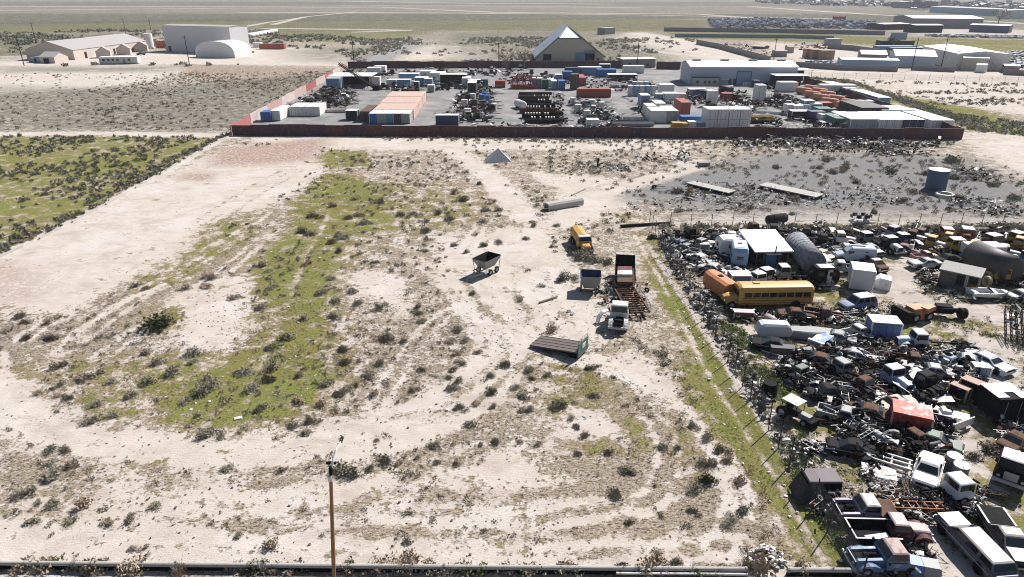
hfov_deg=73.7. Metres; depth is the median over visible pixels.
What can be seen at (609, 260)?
sagebrush
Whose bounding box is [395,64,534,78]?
scrap row
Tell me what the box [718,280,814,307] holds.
school bus
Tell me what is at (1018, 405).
door
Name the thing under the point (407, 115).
door
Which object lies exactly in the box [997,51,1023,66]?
scrap cars
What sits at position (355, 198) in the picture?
sagebrush
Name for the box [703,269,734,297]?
bus shell
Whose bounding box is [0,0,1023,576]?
ground
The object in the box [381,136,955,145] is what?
fence brush
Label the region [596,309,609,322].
loose fender
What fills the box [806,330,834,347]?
blue hood
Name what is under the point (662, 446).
sagebrush
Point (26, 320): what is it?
sagebrush
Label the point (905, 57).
metal barn
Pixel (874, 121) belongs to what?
door
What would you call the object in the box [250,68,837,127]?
yard paving
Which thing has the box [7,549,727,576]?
pipe brush
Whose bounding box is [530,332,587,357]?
tilted flatbed
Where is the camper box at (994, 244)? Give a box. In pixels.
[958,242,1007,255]
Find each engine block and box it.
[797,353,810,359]
[820,394,828,401]
[823,361,830,366]
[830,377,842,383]
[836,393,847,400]
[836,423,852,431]
[863,409,871,415]
[882,381,891,388]
[894,347,902,352]
[904,446,911,454]
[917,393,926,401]
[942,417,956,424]
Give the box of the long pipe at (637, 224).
[620,221,671,226]
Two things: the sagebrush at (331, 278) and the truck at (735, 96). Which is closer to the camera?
the sagebrush at (331, 278)
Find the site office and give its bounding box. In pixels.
[98,56,140,63]
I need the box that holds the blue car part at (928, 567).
[909,554,941,576]
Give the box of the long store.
[929,6,1009,15]
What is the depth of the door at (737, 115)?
179.49 m
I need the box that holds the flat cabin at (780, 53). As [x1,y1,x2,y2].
[772,50,786,56]
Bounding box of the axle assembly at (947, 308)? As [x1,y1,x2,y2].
[933,302,968,318]
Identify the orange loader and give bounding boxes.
[890,303,935,323]
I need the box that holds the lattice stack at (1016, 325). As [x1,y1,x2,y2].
[1004,305,1023,345]
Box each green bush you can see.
[141,311,177,332]
[245,558,258,576]
[344,556,355,575]
[613,562,629,575]
[647,232,657,239]
[698,471,718,485]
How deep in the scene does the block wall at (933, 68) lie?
312.09 m
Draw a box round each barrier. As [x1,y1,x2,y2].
[0,245,23,256]
[38,227,60,238]
[71,208,98,222]
[105,192,126,204]
[135,178,151,187]
[159,160,182,173]
[185,146,206,158]
[210,136,228,144]
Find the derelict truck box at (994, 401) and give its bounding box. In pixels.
[973,382,1023,421]
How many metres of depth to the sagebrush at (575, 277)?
87.57 m
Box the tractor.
[776,393,819,429]
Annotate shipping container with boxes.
[33,56,39,61]
[253,42,262,46]
[259,43,285,48]
[260,110,272,121]
[270,105,289,120]
[289,103,302,115]
[296,103,309,115]
[304,103,316,115]
[311,103,326,115]
[326,77,343,89]
[345,109,359,119]
[360,105,376,121]
[366,67,381,75]
[369,76,380,84]
[369,110,379,123]
[373,65,386,72]
[373,103,387,109]
[377,110,387,123]
[380,97,392,102]
[381,103,394,109]
[385,110,395,123]
[386,79,396,85]
[386,91,398,96]
[388,97,399,102]
[389,103,402,109]
[393,91,404,96]
[393,110,403,123]
[395,97,407,102]
[396,79,411,86]
[397,103,410,109]
[398,73,419,80]
[400,91,411,96]
[401,110,412,123]
[403,97,414,102]
[405,103,418,119]
[407,91,418,96]
[410,97,422,110]
[414,76,428,85]
[414,81,419,90]
[415,91,426,103]
[419,70,435,76]
[424,78,432,85]
[427,84,434,91]
[430,71,445,80]
[435,114,459,125]
[462,76,470,85]
[467,79,480,85]
[467,80,476,92]
[481,79,487,86]
[495,80,504,87]
[532,77,541,88]
[540,79,548,88]
[550,79,558,89]
[554,74,562,78]
[556,79,564,89]
[562,71,572,80]
[564,67,581,73]
[570,73,578,89]
[576,88,610,96]
[578,66,601,74]
[579,74,585,85]
[585,118,598,126]
[596,68,615,76]
[599,64,610,67]
[606,73,637,80]
[622,65,644,72]
[637,93,650,107]
[642,103,656,116]
[643,99,658,102]
[646,107,666,122]
[651,100,665,106]
[654,93,665,101]
[658,83,674,92]
[659,106,678,121]
[661,92,678,101]
[670,121,682,126]
[674,98,690,115]
[678,92,686,99]
[680,122,689,126]
[687,88,705,95]
[687,120,698,126]
[696,121,705,126]
[701,106,718,118]
[701,116,716,126]
[714,106,728,119]
[716,119,727,126]
[720,92,733,100]
[724,106,740,119]
[727,119,739,126]
[736,106,751,119]
[739,119,750,126]
[752,84,766,101]
[775,81,797,90]
[782,103,795,113]
[787,110,806,119]
[792,104,803,109]
[798,103,811,109]
[799,99,814,103]
[805,110,825,121]
[810,102,822,109]
[812,106,832,112]
[815,101,832,107]
[816,113,825,122]
[817,84,856,93]
[818,121,830,126]
[822,81,857,89]
[823,113,844,127]
[831,112,859,127]
[838,100,866,111]
[842,112,868,127]
[846,100,872,110]
[850,89,890,102]
[851,100,877,110]
[851,112,877,127]
[856,100,883,110]
[857,111,887,127]
[861,100,888,109]
[865,111,894,127]
[872,111,902,127]
[879,111,910,127]
[884,105,906,111]
[886,111,917,127]
[892,105,915,110]
[893,111,925,127]
[902,111,938,127]
[910,108,954,124]
[911,111,946,127]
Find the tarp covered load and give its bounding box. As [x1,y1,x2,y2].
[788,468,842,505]
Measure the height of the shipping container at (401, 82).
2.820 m
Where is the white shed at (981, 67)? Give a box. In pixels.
[975,63,988,72]
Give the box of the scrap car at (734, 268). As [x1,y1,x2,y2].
[723,266,750,275]
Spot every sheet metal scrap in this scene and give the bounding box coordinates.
[827,395,835,401]
[875,390,886,399]
[907,362,920,371]
[909,367,921,378]
[920,402,938,411]
[926,443,944,451]
[932,396,954,402]
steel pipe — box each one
[0,560,73,569]
[73,560,260,570]
[264,562,445,572]
[442,563,637,573]
[616,565,747,575]
[786,566,856,576]
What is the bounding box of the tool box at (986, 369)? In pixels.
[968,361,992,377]
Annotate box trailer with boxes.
[824,38,841,43]
[832,16,845,19]
[873,45,915,49]
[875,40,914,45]
[887,47,922,49]
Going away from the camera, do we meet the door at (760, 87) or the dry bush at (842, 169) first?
the dry bush at (842, 169)
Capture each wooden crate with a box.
[947,381,972,402]
[959,375,986,399]
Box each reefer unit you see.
[705,98,717,105]
[706,90,718,98]
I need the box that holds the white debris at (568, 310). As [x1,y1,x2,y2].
[557,309,574,317]
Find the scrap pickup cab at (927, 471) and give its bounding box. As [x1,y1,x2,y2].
[910,450,944,489]
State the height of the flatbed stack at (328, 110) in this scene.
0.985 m
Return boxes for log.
[539,296,557,302]
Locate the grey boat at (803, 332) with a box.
[790,326,831,339]
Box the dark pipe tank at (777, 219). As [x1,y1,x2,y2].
[765,213,787,223]
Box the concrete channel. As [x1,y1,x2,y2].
[544,197,583,210]
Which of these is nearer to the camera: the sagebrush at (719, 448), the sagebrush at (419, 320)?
the sagebrush at (719, 448)
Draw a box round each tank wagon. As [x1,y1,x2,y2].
[795,87,811,93]
[803,90,820,97]
[804,84,816,88]
[812,87,827,91]
[812,93,829,100]
[819,90,835,94]
[820,97,838,105]
[829,94,844,100]
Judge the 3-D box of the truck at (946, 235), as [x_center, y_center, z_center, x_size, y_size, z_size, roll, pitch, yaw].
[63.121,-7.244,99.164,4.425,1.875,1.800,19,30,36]
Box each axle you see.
[754,261,770,266]
[804,365,825,377]
[807,356,828,369]
[819,340,833,351]
[824,229,832,236]
[824,347,845,357]
[826,364,835,372]
[830,342,845,352]
[832,398,842,414]
[838,371,853,382]
[852,402,863,416]
[852,409,867,427]
[853,364,874,373]
[857,426,883,437]
[861,431,886,451]
[876,357,884,367]
[879,352,892,363]
[885,433,898,451]
[886,389,898,398]
[888,354,910,371]
[899,439,926,450]
[922,391,935,407]
[933,352,952,362]
[934,416,948,425]
[934,422,954,433]
[952,369,962,378]
[958,355,971,362]
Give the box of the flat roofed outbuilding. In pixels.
[617,57,655,67]
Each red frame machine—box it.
[510,76,517,88]
[518,76,523,88]
[524,76,530,88]
[531,76,536,88]
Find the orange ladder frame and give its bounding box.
[890,500,948,512]
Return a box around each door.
[261,113,265,120]
[265,113,270,120]
[271,111,275,119]
[275,111,279,119]
[289,107,293,115]
[315,107,319,115]
[346,111,351,119]
[351,111,356,119]
[360,112,364,120]
[365,112,368,120]
[369,114,373,122]
[373,114,376,122]
[381,114,384,122]
[386,114,389,122]
[389,114,392,122]
[394,114,397,122]
[397,114,400,122]
[402,114,405,122]
[405,114,409,122]
[468,83,471,92]
[472,83,475,91]
[495,81,499,86]
[500,81,504,86]
[544,80,547,87]
[571,75,574,88]
[575,53,584,60]
[575,75,578,88]
[587,120,592,126]
[593,120,598,126]
[641,96,645,107]
[666,111,671,121]
[671,111,677,120]
[681,103,685,114]
[685,103,689,114]
[707,110,712,118]
[707,120,711,126]
[711,120,716,126]
[712,110,717,118]
[717,120,722,126]
[718,110,723,118]
[722,120,727,126]
[723,110,728,118]
[729,120,733,126]
[730,110,735,118]
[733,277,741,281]
[734,120,738,126]
[735,110,740,118]
[736,71,751,84]
[739,120,744,126]
[740,110,745,118]
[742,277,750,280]
[744,120,749,126]
[745,110,750,118]
[757,86,761,100]
[761,86,766,100]
[765,255,776,266]
[821,314,830,317]
[839,119,844,127]
[850,120,854,127]
[854,120,858,127]
[854,382,864,388]
[859,120,863,127]
[863,120,867,127]
[868,120,872,127]
[871,324,886,338]
[872,120,876,127]
[885,325,901,337]
[982,369,989,375]
[996,401,1014,418]
[1010,400,1023,417]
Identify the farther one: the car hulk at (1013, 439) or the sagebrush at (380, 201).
the sagebrush at (380, 201)
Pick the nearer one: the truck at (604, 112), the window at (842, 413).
the window at (842, 413)
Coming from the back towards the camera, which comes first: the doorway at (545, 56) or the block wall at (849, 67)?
the doorway at (545, 56)
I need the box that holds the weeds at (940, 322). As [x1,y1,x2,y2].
[687,242,1023,571]
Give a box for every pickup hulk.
[674,242,701,252]
[778,362,824,384]
[803,305,843,320]
[816,402,869,423]
[830,243,849,251]
[838,323,870,336]
[838,371,885,392]
[887,351,930,362]
[889,426,932,446]
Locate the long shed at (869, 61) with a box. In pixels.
[837,57,899,65]
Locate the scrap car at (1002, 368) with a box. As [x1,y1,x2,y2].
[959,348,1016,376]
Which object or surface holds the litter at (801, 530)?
on the ground at (82, 264)
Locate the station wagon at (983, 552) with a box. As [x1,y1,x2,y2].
[932,511,1018,576]
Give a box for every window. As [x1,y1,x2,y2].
[840,412,851,417]
[856,378,864,385]
[905,430,917,439]
[911,357,920,360]
[991,525,999,532]
[998,532,1003,543]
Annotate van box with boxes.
[727,270,752,281]
[847,261,876,291]
[864,314,903,338]
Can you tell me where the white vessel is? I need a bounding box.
[514,99,526,107]
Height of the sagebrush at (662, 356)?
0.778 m
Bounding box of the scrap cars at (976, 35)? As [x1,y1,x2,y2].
[924,33,1023,37]
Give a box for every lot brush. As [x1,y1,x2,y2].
[0,290,780,573]
[217,139,635,296]
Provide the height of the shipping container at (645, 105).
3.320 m
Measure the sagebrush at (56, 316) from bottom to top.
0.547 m
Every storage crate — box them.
[802,48,817,57]
[808,49,824,58]
[816,50,834,59]
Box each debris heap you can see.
[582,160,631,173]
[629,150,696,163]
[634,194,748,212]
[675,181,817,208]
[725,134,946,151]
[747,543,788,569]
[790,146,939,155]
[821,183,903,208]
[944,193,1023,218]
[951,166,997,180]
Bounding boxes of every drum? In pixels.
[461,99,467,107]
[470,93,475,99]
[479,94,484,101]
[485,95,489,101]
[575,104,581,111]
[583,110,590,118]
[598,101,604,109]
[806,346,811,352]
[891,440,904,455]
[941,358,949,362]
[956,365,962,374]
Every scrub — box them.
[0,28,380,66]
[0,71,342,129]
[0,132,216,244]
[356,35,697,64]
[808,76,1023,135]
[851,79,1023,105]
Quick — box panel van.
[834,244,876,260]
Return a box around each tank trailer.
[693,88,718,99]
[718,85,733,92]
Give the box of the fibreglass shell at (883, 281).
[874,273,891,290]
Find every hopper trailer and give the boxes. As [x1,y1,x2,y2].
[470,251,500,277]
[580,269,601,291]
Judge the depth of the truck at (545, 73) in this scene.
292.01 m
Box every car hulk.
[668,238,691,245]
[684,252,716,262]
[696,262,727,272]
[723,231,740,233]
[751,336,792,350]
[776,307,816,322]
[795,351,833,365]
[803,382,852,401]
[819,248,835,260]
[825,436,883,462]
[829,329,857,345]
[834,346,878,367]
[843,400,890,426]
[857,243,885,256]
[872,394,919,410]
[887,337,934,352]
[899,243,921,254]
[907,362,955,381]
[920,428,964,455]
[932,253,962,262]
[933,351,959,367]
[950,352,993,372]
[994,427,1023,451]
[1004,288,1023,302]
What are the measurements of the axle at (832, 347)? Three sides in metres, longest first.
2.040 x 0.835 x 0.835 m
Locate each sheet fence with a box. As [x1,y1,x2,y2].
[230,63,346,134]
[231,124,963,139]
[348,60,620,67]
[656,61,680,69]
[803,76,964,138]
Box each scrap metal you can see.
[651,229,733,329]
[659,226,726,268]
[689,250,750,275]
[714,328,813,463]
[716,222,830,239]
[726,304,858,328]
[750,270,848,292]
[755,338,893,401]
[783,433,836,466]
[808,484,855,529]
[812,238,849,262]
[813,391,890,432]
[830,300,902,327]
[835,329,922,356]
[835,413,904,465]
[845,226,885,248]
[851,537,948,576]
[859,458,917,499]
[880,336,992,386]
[883,415,967,465]
[889,479,954,529]
[901,223,1023,253]
[911,266,947,288]
[923,284,1017,304]
[932,467,1011,521]
[993,414,1023,436]
[1005,298,1023,335]
[1013,259,1023,288]
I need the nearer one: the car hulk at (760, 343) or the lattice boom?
the lattice boom
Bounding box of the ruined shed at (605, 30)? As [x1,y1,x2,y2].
[597,27,615,34]
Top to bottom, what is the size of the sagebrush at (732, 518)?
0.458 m
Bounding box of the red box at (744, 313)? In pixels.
[732,308,754,320]
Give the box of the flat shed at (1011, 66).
[1001,64,1020,72]
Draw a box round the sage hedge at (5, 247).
[0,132,228,252]
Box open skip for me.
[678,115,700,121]
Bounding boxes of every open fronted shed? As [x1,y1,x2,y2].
[866,23,908,29]
[903,24,943,32]
[969,24,1012,32]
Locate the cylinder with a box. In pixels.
[961,241,1023,281]
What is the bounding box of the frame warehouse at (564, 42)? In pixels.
[532,23,605,60]
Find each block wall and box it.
[664,27,884,34]
[675,34,833,38]
[696,40,770,59]
[796,62,898,71]
[827,44,891,55]
[890,33,907,39]
[912,65,955,71]
[1003,69,1023,75]
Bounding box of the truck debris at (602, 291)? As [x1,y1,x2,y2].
[600,278,660,320]
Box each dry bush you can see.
[31,387,47,396]
[41,316,53,324]
[52,392,61,397]
[73,494,93,512]
[75,554,100,576]
[97,367,105,374]
[115,552,148,576]
[166,554,187,576]
[199,281,214,288]
[203,372,211,379]
[223,558,245,575]
[255,259,268,266]
[262,537,279,549]
[294,393,305,405]
[299,312,309,320]
[303,258,312,263]
[315,396,326,407]
[326,238,336,243]
[369,389,378,397]
[394,457,403,464]
[397,547,419,574]
[452,348,462,355]
[455,456,461,465]
[472,348,483,354]
[489,403,496,408]
[545,323,557,334]
[553,558,574,576]
[573,254,580,261]
[624,515,634,524]
[636,552,675,576]
[685,186,693,193]
[701,430,713,440]
[720,453,736,463]
[733,473,747,487]
[736,541,776,576]
[794,556,816,576]
[838,166,847,171]
[841,161,850,168]
[977,437,1002,455]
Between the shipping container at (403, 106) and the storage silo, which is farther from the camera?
the storage silo
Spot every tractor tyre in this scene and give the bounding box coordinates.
[982,276,992,286]
[983,271,992,280]
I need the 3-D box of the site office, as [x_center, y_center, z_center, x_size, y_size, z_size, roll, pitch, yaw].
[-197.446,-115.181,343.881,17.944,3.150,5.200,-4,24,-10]
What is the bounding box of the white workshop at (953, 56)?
[923,44,1012,69]
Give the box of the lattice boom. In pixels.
[824,405,903,443]
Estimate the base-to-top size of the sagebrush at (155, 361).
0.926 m
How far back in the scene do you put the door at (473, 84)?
240.54 m
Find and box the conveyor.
[338,62,381,89]
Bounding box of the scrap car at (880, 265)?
[862,258,889,272]
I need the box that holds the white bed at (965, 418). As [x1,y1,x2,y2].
[939,405,974,430]
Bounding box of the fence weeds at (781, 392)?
[720,320,850,551]
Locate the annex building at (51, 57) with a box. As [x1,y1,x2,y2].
[38,51,68,62]
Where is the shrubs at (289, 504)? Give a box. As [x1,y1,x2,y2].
[0,289,757,559]
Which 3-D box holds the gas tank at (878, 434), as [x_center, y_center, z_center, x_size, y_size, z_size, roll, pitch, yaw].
[29.827,12.134,55.841,0.900,1.050,0.903,-14,27,-28]
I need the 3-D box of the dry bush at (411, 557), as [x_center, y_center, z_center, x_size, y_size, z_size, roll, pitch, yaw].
[-6.755,17.288,43.772,1.758,1.328,2.096,-6,24,-13]
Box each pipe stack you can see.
[518,95,549,98]
[519,92,551,94]
[519,108,556,112]
[520,99,551,102]
[522,111,562,117]
[524,118,563,123]
[526,103,555,107]
[750,124,775,126]
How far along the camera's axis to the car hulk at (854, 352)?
67.66 m
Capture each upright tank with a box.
[627,85,633,95]
[633,85,638,95]
[639,85,644,92]
[645,85,650,94]
[650,85,656,95]
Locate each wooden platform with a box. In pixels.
[686,181,735,195]
[759,182,823,199]
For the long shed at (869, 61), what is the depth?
318.28 m
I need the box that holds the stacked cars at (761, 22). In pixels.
[707,17,880,28]
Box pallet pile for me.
[794,42,832,49]
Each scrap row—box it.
[287,85,362,107]
[317,85,364,107]
[343,67,395,78]
[386,82,449,89]
[391,85,423,91]
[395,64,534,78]
[416,71,458,85]
[433,88,502,124]
[456,81,503,97]
[490,121,604,131]
[499,74,569,83]
[545,92,574,124]
[567,97,626,126]
[582,76,637,90]
[621,97,673,114]
[686,89,752,108]
[720,97,767,109]
[724,42,771,55]
[729,101,763,114]
[747,113,787,127]
[765,81,774,90]
[766,92,806,109]
[781,109,846,127]
[800,85,850,97]
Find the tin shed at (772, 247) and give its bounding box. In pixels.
[739,229,793,267]
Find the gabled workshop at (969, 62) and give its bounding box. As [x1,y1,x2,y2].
[959,51,989,70]
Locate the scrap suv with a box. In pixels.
[835,292,878,310]
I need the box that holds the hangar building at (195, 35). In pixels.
[162,24,249,51]
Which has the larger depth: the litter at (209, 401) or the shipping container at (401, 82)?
the shipping container at (401, 82)
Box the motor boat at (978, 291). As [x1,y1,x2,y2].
[965,286,1008,296]
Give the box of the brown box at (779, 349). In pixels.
[770,344,795,354]
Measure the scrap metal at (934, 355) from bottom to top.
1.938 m
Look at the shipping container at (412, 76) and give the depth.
270.19 m
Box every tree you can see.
[496,49,515,68]
[515,48,534,67]
[887,36,900,44]
[908,0,921,9]
[986,7,1014,23]
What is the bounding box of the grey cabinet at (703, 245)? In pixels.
[699,242,709,252]
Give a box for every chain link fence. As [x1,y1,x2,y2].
[649,211,868,576]
[649,212,1023,226]
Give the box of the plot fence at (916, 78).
[803,72,1023,81]
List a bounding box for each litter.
[139,165,544,444]
[663,251,843,562]
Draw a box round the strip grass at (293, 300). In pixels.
[154,172,374,425]
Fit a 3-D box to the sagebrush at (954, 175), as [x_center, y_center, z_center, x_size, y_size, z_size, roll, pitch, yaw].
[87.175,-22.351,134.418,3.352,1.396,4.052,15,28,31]
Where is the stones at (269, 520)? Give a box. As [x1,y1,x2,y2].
[0,287,784,560]
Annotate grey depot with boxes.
[892,1,937,7]
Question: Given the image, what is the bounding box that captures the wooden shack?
[937,260,985,290]
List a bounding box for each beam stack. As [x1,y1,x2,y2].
[750,120,777,123]
[751,115,773,119]
[755,111,780,114]
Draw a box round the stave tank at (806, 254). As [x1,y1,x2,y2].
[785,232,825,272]
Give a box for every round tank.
[945,451,962,467]
[951,460,970,475]
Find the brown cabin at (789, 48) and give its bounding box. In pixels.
[785,45,794,52]
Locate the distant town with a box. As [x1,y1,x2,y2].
[755,0,1023,9]
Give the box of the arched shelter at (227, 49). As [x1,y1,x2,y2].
[195,40,252,57]
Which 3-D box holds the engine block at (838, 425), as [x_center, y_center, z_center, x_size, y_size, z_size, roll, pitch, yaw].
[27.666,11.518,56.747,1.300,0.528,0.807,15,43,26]
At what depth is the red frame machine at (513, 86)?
255.56 m
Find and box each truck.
[304,98,313,102]
[314,94,324,100]
[326,97,341,105]
[381,82,390,89]
[383,69,394,74]
[435,83,445,89]
[446,82,460,88]
[459,111,470,119]
[462,106,482,114]
[468,99,486,106]
[469,112,490,121]
[481,104,495,112]
[483,69,496,75]
[523,69,533,74]
[540,71,553,76]
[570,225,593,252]
[577,114,594,123]
[581,100,590,107]
[585,105,602,113]
[594,110,613,118]
[608,300,630,330]
[615,254,635,288]
[678,226,704,238]
[690,237,713,252]
[707,232,720,240]
[725,94,739,100]
[732,98,751,105]
[745,221,765,228]
[751,270,766,280]
[759,266,774,280]
[763,97,771,105]
[768,223,787,235]
[771,93,780,100]
[774,263,808,280]
[775,97,794,105]
[791,226,819,237]
[810,233,838,245]
[822,356,859,378]
[826,259,849,271]
[828,230,856,243]
[829,492,896,520]
[842,536,914,576]
[851,230,873,242]
[871,235,906,254]
[873,224,900,235]
[873,362,917,393]
[883,512,935,546]
[893,328,975,348]
[896,232,910,242]
[906,369,949,397]
[907,227,929,236]
[908,229,926,240]
[910,250,936,258]
[911,234,946,250]
[919,471,975,507]
[928,226,954,237]
[942,231,953,241]
[945,236,966,253]
[955,225,975,237]
[962,233,980,240]
[977,232,1003,242]
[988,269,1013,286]
[992,447,1023,490]
[1000,243,1020,256]
[1003,230,1023,242]
[1004,235,1023,247]
[1019,250,1023,258]
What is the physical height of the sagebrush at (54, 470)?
1.009 m
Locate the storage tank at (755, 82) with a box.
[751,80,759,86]
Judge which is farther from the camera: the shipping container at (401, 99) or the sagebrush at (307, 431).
the shipping container at (401, 99)
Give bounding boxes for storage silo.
[142,33,154,48]
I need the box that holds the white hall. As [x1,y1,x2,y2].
[997,9,1023,18]
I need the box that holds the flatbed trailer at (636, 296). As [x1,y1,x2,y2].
[614,282,651,314]
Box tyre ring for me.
[935,191,954,197]
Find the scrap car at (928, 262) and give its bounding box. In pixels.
[906,257,942,270]
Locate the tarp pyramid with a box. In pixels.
[485,148,510,162]
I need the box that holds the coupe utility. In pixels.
[975,504,1023,569]
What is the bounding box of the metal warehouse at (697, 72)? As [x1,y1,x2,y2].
[680,59,798,85]
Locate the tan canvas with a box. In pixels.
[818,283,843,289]
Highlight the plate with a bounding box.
[861,462,897,480]
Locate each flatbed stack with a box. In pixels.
[325,108,348,112]
[606,122,654,126]
[610,83,637,87]
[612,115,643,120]
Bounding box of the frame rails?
[864,452,912,470]
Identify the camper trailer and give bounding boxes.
[714,234,744,253]
[729,239,748,266]
[754,319,792,336]
[808,264,843,282]
[848,213,874,224]
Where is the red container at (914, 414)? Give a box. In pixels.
[888,398,934,429]
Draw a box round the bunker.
[752,45,768,48]
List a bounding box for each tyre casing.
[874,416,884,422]
[952,395,962,402]
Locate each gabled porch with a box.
[95,46,112,57]
[116,43,131,54]
[134,41,148,51]
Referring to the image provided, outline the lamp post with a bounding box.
[326,436,343,576]
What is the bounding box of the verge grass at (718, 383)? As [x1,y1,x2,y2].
[645,241,828,560]
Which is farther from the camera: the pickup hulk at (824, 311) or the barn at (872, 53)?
the barn at (872, 53)
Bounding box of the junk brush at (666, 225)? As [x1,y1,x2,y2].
[658,219,1023,233]
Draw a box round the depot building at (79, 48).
[25,33,145,59]
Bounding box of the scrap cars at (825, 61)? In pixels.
[805,60,836,63]
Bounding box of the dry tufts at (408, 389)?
[0,281,811,576]
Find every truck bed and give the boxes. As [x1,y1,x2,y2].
[843,517,902,545]
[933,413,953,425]
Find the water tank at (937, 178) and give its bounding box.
[924,167,950,190]
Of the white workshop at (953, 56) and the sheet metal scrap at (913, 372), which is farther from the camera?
the white workshop at (953, 56)
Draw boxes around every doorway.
[543,54,550,60]
[585,53,594,60]
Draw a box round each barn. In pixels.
[857,50,887,57]
[889,49,937,67]
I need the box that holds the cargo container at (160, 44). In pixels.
[155,41,165,47]
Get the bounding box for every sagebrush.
[0,324,13,333]
[10,311,28,319]
[13,484,37,499]
[19,317,32,323]
[19,331,33,342]
[22,515,42,525]
[34,498,41,504]
[41,332,60,342]
[41,443,60,455]
[41,457,58,468]
[42,460,64,482]
[44,498,61,509]
[48,360,69,370]
[51,313,63,320]
[51,381,64,389]
[56,443,73,455]
[62,394,73,400]
[62,460,79,470]
[62,514,79,528]
[76,372,96,382]
[81,413,106,425]
[85,398,105,408]
[99,518,113,527]
[102,377,117,385]
[102,411,120,418]
[122,389,138,400]
[123,511,134,525]
[128,281,141,288]
[128,544,139,551]
[137,373,156,387]
[138,543,151,551]
[140,346,152,354]
[145,499,162,511]
[148,355,167,366]
[162,314,170,319]
[163,363,179,377]
[175,395,192,406]
[179,283,192,290]
[183,345,204,358]
[187,359,197,364]
[192,380,211,398]
[194,425,217,438]
[201,269,216,279]
[203,378,222,389]
[214,428,226,440]
[221,462,233,472]
[226,294,241,298]
[234,530,243,539]
[235,365,254,377]
[242,381,259,394]
[253,302,267,310]
[253,400,271,412]
[261,371,275,383]
[263,345,274,350]
[264,283,278,290]
[264,357,278,371]
[274,330,296,339]
[288,420,300,430]
[294,371,302,377]
[297,226,307,232]
[300,427,313,436]
[303,229,321,235]
[304,414,322,424]
[307,211,323,218]
[315,289,326,296]
[318,378,334,387]
[325,274,335,280]
[328,202,336,206]
[328,297,341,304]
[328,311,343,319]
[333,388,345,397]
[333,458,360,480]
[335,232,353,239]
[335,246,343,252]
[336,357,351,364]
[337,345,350,352]
[342,215,353,219]
[342,383,355,392]
[346,288,358,294]
[350,195,360,199]
[352,298,364,305]
[359,218,369,224]
[362,368,380,379]
[366,463,376,471]
[370,301,388,310]
[373,357,386,366]
[374,332,395,343]
[374,453,393,467]
[377,198,385,203]
[397,210,404,215]
[405,386,420,393]
[406,210,419,214]
[411,309,422,315]
[416,318,424,323]
[416,365,428,372]
[420,227,434,233]
[428,439,440,449]
[432,458,442,464]
[444,336,456,343]
[446,382,460,393]
[449,187,458,194]
[452,325,462,332]
[454,376,463,383]
[454,401,468,411]
[455,357,466,366]
[456,194,469,201]
[461,335,470,342]
[463,418,477,428]
[477,217,487,223]
[479,241,487,246]
[484,387,497,395]
[486,371,495,377]
[492,436,500,444]
[494,239,502,244]
[497,360,511,368]
[508,383,524,391]
[514,296,522,302]
[516,392,527,399]
[518,401,536,411]
[523,365,534,373]
[533,440,542,446]
[550,399,568,410]
[556,267,572,281]
[567,413,575,421]
[570,273,579,282]
[572,245,598,262]
[572,422,579,429]
[574,449,582,455]
[579,430,590,438]
[585,363,597,369]
[588,392,596,398]
[598,254,614,264]
[601,448,614,455]
[605,486,626,503]
[618,464,636,476]
[650,547,663,560]
[653,442,669,452]
[655,511,663,518]
[656,349,668,358]
[668,185,685,193]
[670,554,683,565]
[673,444,683,450]
[674,207,684,212]
[682,481,706,495]
[686,504,703,517]
[688,419,701,430]
[693,223,705,228]
[697,455,718,469]
[712,443,733,454]
[719,519,735,530]
[725,510,739,523]
[736,503,751,516]
[743,202,754,209]
[785,193,801,201]
[800,221,815,230]
[810,162,823,168]
[822,154,831,161]
[828,168,838,173]
[871,206,877,213]
[881,165,897,174]
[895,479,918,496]
[897,197,910,203]
[907,188,917,192]
[917,220,935,230]
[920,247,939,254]
[943,153,964,163]
[949,172,963,179]
[964,449,986,459]
[981,223,998,232]
[982,442,1002,454]
[986,181,1000,186]
[994,220,1012,231]
[1006,192,1023,200]
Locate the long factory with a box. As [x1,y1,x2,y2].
[893,15,983,28]
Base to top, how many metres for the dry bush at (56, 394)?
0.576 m
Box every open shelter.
[327,72,377,87]
[439,73,466,82]
[769,74,808,86]
[797,68,813,80]
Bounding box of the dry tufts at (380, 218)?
[77,141,651,313]
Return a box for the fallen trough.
[697,161,709,165]
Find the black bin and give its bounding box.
[761,379,776,398]
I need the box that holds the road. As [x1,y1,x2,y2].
[365,43,409,61]

